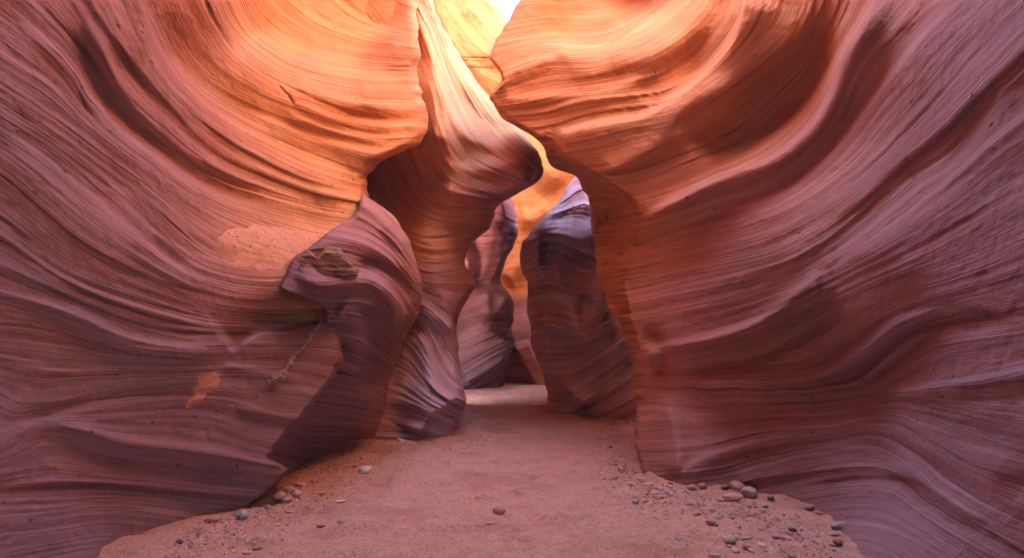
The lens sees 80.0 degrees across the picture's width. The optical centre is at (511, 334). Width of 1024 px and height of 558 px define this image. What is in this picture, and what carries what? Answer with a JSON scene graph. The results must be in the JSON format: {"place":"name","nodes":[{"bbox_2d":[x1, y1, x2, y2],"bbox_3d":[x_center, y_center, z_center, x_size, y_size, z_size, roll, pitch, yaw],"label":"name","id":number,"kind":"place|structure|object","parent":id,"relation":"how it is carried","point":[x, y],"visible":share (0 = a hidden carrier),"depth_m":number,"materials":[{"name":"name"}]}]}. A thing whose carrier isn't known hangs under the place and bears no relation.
{"place":"outdoors","nodes":[
{"label":"outdoors","id":0,"kind":"place"},
{"bbox_2d":[0,0,428,557],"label":"canyon wall","id":1,"kind":"structure","parent":0,"point":[153,337],"depth_m":3.91,"materials":[{"name":"stone"}]},
{"bbox_2d":[217,224,317,270],"bbox_3d":[-1.955,-0.703,4.939,0.235,0.458,1.289,0,0,13],"label":"sand patch","id":2,"kind":"object","parent":1,"relation":"on","point":[264,247],"visible":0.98,"depth_m":4.82,"materials":[{"name":"orange sand"}]},
{"bbox_2d":[266,317,324,385],"bbox_3d":[-1.609,0.087,4.812,0.148,0.584,0.822,0,0,18],"label":"dead root","id":3,"kind":"object","parent":1,"relation":"attached to","point":[275,379],"visible":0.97,"depth_m":4.63,"materials":[{"name":"brown wood"}]},
{"bbox_2d":[271,194,421,476],"bbox_3d":[-1.749,0.516,7.296,1.562,4.942,5.476,0,0,0],"label":"rock bulge","id":4,"kind":"object","parent":1,"relation":"attached to","point":[372,308],"visible":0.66,"depth_m":5.48,"materials":[{"name":"stone"}]},
{"bbox_2d":[297,246,359,279],"bbox_3d":[-1.462,-0.554,4.875,0.477,0.304,0.213,4,5,-14],"label":"driftwood","id":5,"kind":"object","parent":4,"relation":"on","point":[330,261],"visible":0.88,"depth_m":4.80,"materials":[{"name":"brown wood"}]},
{"bbox_2d":[97,381,864,557],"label":"ground","id":6,"kind":"structure","parent":0,"point":[560,470],"depth_m":4.24,"materials":[{"name":"brown sand"}]},
{"bbox_2d":[176,538,183,543],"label":"pebble","id":7,"kind":"object","parent":6,"relation":"on","point":[179,541],"visible":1,"depth_m":3.52,"materials":[{"name":"stone"}]},
{"bbox_2d":[204,515,220,522],"bbox_3d":[-1.956,1.210,3.993,0.121,0.047,0.087,-8,1,21],"label":"stone","id":8,"kind":"object","parent":6,"relation":"on","point":[213,518],"visible":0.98,"depth_m":3.96,"materials":[{"name":"orange stone"}]},
{"bbox_2d":[234,509,248,519],"bbox_3d":[-1.788,1.194,4.048,0.094,0.063,0.072,0,0,27],"label":"stone","id":9,"kind":"object","parent":6,"relation":"on","point":[242,514],"visible":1,"depth_m":4.02,"materials":[{"name":"grey stone"}]},
{"bbox_2d":[242,550,252,554],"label":"stone","id":10,"kind":"object","parent":6,"relation":"on","point":[246,552],"visible":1,"depth_m":3.34,"materials":[{"name":"brown stone"}]},
{"bbox_2d":[252,546,261,550],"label":"pebble","id":11,"kind":"object","parent":6,"relation":"on","point":[256,548],"visible":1,"depth_m":3.44,"materials":[{"name":"stone"}]},
{"bbox_2d":[274,491,286,499],"bbox_3d":[-1.719,1.199,4.534,0.091,0.067,0.085,0,2,13],"label":"stone","id":12,"kind":"object","parent":6,"relation":"on","point":[279,495],"visible":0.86,"depth_m":4.51,"materials":[{"name":"brown stone"}]},
{"bbox_2d":[282,496,291,502],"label":"pebble","id":13,"kind":"object","parent":6,"relation":"on","point":[287,499],"visible":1,"depth_m":4.40,"materials":[{"name":"red stone"}]},
{"bbox_2d":[284,486,293,492],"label":"pebble","id":14,"kind":"object","parent":6,"relation":"on","point":[289,488],"visible":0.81,"depth_m":4.68,"materials":[{"name":"brown stone"}]},
{"bbox_2d":[291,489,300,496],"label":"pebble","id":15,"kind":"object","parent":6,"relation":"on","point":[296,493],"visible":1,"depth_m":4.52,"materials":[{"name":"pink stone"}]},
{"bbox_2d":[294,481,306,486],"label":"stone","id":16,"kind":"object","parent":6,"relation":"on","point":[300,483],"visible":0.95,"depth_m":4.91,"materials":[{"name":"orange stone"}]},
{"bbox_2d":[337,518,344,522],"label":"pebble","id":17,"kind":"object","parent":6,"relation":"on","point":[341,520],"visible":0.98,"depth_m":3.92,"materials":[{"name":"pink stone"}]},
{"bbox_2d":[358,465,371,473],"bbox_3d":[-1.296,1.204,5.385,0.121,0.097,0.102,0,0,19],"label":"stone","id":18,"kind":"object","parent":6,"relation":"on","point":[364,469],"visible":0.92,"depth_m":5.35,"materials":[{"name":"stone"}]},
{"bbox_2d":[365,0,543,439],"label":"rock fin","id":19,"kind":"object","parent":6,"relation":"on","point":[456,177],"visible":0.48,"depth_m":8.06,"materials":[{"name":"stone"}]},
{"bbox_2d":[456,198,518,389],"bbox_3d":[-0.559,-0.235,13.362,1.387,6.284,3.767,0,0,0],"label":"rock pillar","id":20,"kind":"object","parent":6,"relation":"on","point":[486,340],"visible":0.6,"depth_m":12.15,"materials":[{"name":"stone"}]},
{"bbox_2d":[493,507,505,513],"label":"stone","id":21,"kind":"object","parent":6,"relation":"on","point":[498,510],"visible":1,"depth_m":4.11,"materials":[{"name":"brown stone"}]},
{"bbox_2d":[520,176,636,420],"bbox_3d":[0.989,-0.486,10.655,1.796,6.151,5.341,0,0,-6],"label":"rock pillar","id":22,"kind":"object","parent":6,"relation":"on","point":[579,346],"visible":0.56,"depth_m":8.89,"materials":[{"name":"stone"}]},
{"bbox_2d":[631,499,639,504],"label":"pebble","id":23,"kind":"object","parent":6,"relation":"on","point":[635,501],"visible":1,"depth_m":4.28,"materials":[{"name":"grey stone"}]},
{"bbox_2d":[687,484,696,489],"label":"pebble","id":24,"kind":"object","parent":6,"relation":"on","point":[691,487],"visible":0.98,"depth_m":4.67,"materials":[{"name":"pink stone"}]},
{"bbox_2d":[698,483,706,488],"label":"pebble","id":25,"kind":"object","parent":6,"relation":"on","point":[702,485],"visible":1,"depth_m":4.73,"materials":[{"name":"red stone"}]},
{"bbox_2d":[706,519,715,525],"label":"pebble","id":26,"kind":"object","parent":6,"relation":"on","point":[711,522],"visible":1,"depth_m":3.81,"materials":[{"name":"red stone"}]},
{"bbox_2d":[708,552,720,556],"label":"stone","id":27,"kind":"object","parent":6,"relation":"on","point":[713,554],"visible":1,"depth_m":3.32,"materials":[{"name":"stone"}]},
{"bbox_2d":[717,497,724,501],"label":"pebble","id":28,"kind":"object","parent":6,"relation":"on","point":[720,499],"visible":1,"depth_m":4.31,"materials":[{"name":"pink stone"}]},
{"bbox_2d":[721,484,729,489],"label":"pebble","id":29,"kind":"object","parent":6,"relation":"on","point":[724,486],"visible":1,"depth_m":4.62,"materials":[{"name":"stone"}]},
{"bbox_2d":[723,535,735,542],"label":"stone","id":30,"kind":"object","parent":6,"relation":"on","point":[729,539],"visible":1,"depth_m":3.49,"materials":[{"name":"stone"}]},
{"bbox_2d":[723,493,742,500],"bbox_3d":[1.565,1.156,4.322,0.137,0.066,0.076,2,-1,8],"label":"stone","id":31,"kind":"object","parent":6,"relation":"on","point":[732,497],"visible":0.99,"depth_m":4.30,"materials":[{"name":"stone"}]},
{"bbox_2d":[732,548,739,551],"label":"pebble","id":32,"kind":"object","parent":6,"relation":"on","point":[735,549],"visible":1,"depth_m":3.37,"materials":[{"name":"pink stone"}]},
{"bbox_2d":[729,481,744,491],"bbox_3d":[1.751,1.184,4.729,0.117,0.096,0.107,0,0,-23],"label":"stone","id":33,"kind":"object","parent":6,"relation":"on","point":[736,486],"visible":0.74,"depth_m":4.70,"materials":[{"name":"brown stone"}]},
{"bbox_2d":[742,543,750,548],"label":"pebble","id":34,"kind":"object","parent":6,"relation":"on","point":[745,546],"visible":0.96,"depth_m":3.39,"materials":[{"name":"red stone"}]},
{"bbox_2d":[741,486,757,497],"bbox_3d":[1.720,1.152,4.437,0.126,0.096,0.118,0,-8,-26],"label":"stone","id":35,"kind":"object","parent":6,"relation":"on","point":[748,492],"visible":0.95,"depth_m":4.40,"materials":[{"name":"stone"}]},
{"bbox_2d":[748,548,755,552],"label":"pebble","id":36,"kind":"object","parent":6,"relation":"on","point":[751,550],"visible":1,"depth_m":3.35,"materials":[{"name":"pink stone"}]},
{"bbox_2d":[767,496,774,500],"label":"pebble","id":37,"kind":"object","parent":6,"relation":"on","point":[770,498],"visible":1,"depth_m":4.34,"materials":[{"name":"stone"}]},
{"bbox_2d":[788,526,796,531],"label":"pebble","id":38,"kind":"object","parent":6,"relation":"on","point":[791,529],"visible":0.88,"depth_m":3.70,"materials":[{"name":"stone"}]},
{"bbox_2d":[804,503,814,510],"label":"stone","id":39,"kind":"object","parent":6,"relation":"on","point":[809,507],"visible":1,"depth_m":4.13,"materials":[{"name":"stone"}]},
{"bbox_2d":[828,531,839,535],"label":"stone","id":40,"kind":"object","parent":6,"relation":"on","point":[832,533],"visible":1,"depth_m":3.60,"materials":[{"name":"brown stone"}]},
{"bbox_2d":[832,539,842,545],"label":"pebble","id":41,"kind":"object","parent":6,"relation":"on","point":[837,542],"visible":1,"depth_m":3.41,"materials":[{"name":"stone"}]},
{"bbox_2d":[831,521,844,530],"bbox_3d":[2.026,1.185,3.772,0.115,0.061,0.064,-5,-6,-6],"label":"stone","id":42,"kind":"object","parent":6,"relation":"on","point":[837,526],"visible":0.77,"depth_m":3.75,"materials":[{"name":"grey stone"}]},
{"bbox_2d":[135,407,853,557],"bbox_3d":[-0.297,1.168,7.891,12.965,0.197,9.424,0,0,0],"label":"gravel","id":43,"kind":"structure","parent":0,"point":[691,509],"depth_m":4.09,"materials":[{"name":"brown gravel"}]},
{"bbox_2d":[433,0,574,384],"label":"rock cliff","id":44,"kind":"structure","parent":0,"point":[473,29],"depth_m":15.30,"materials":[{"name":"orange stone"}]},
{"bbox_2d":[497,0,518,19],"label":"sky","id":45,"kind":"structure","parent":0,"point":[508,6],"materials":[{"name":"white"}]},
{"bbox_2d":[489,0,1023,557],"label":"canyon wall","id":46,"kind":"structure","parent":0,"point":[807,222],"depth_m":4.52,"materials":[{"name":"stone"}]}
]}

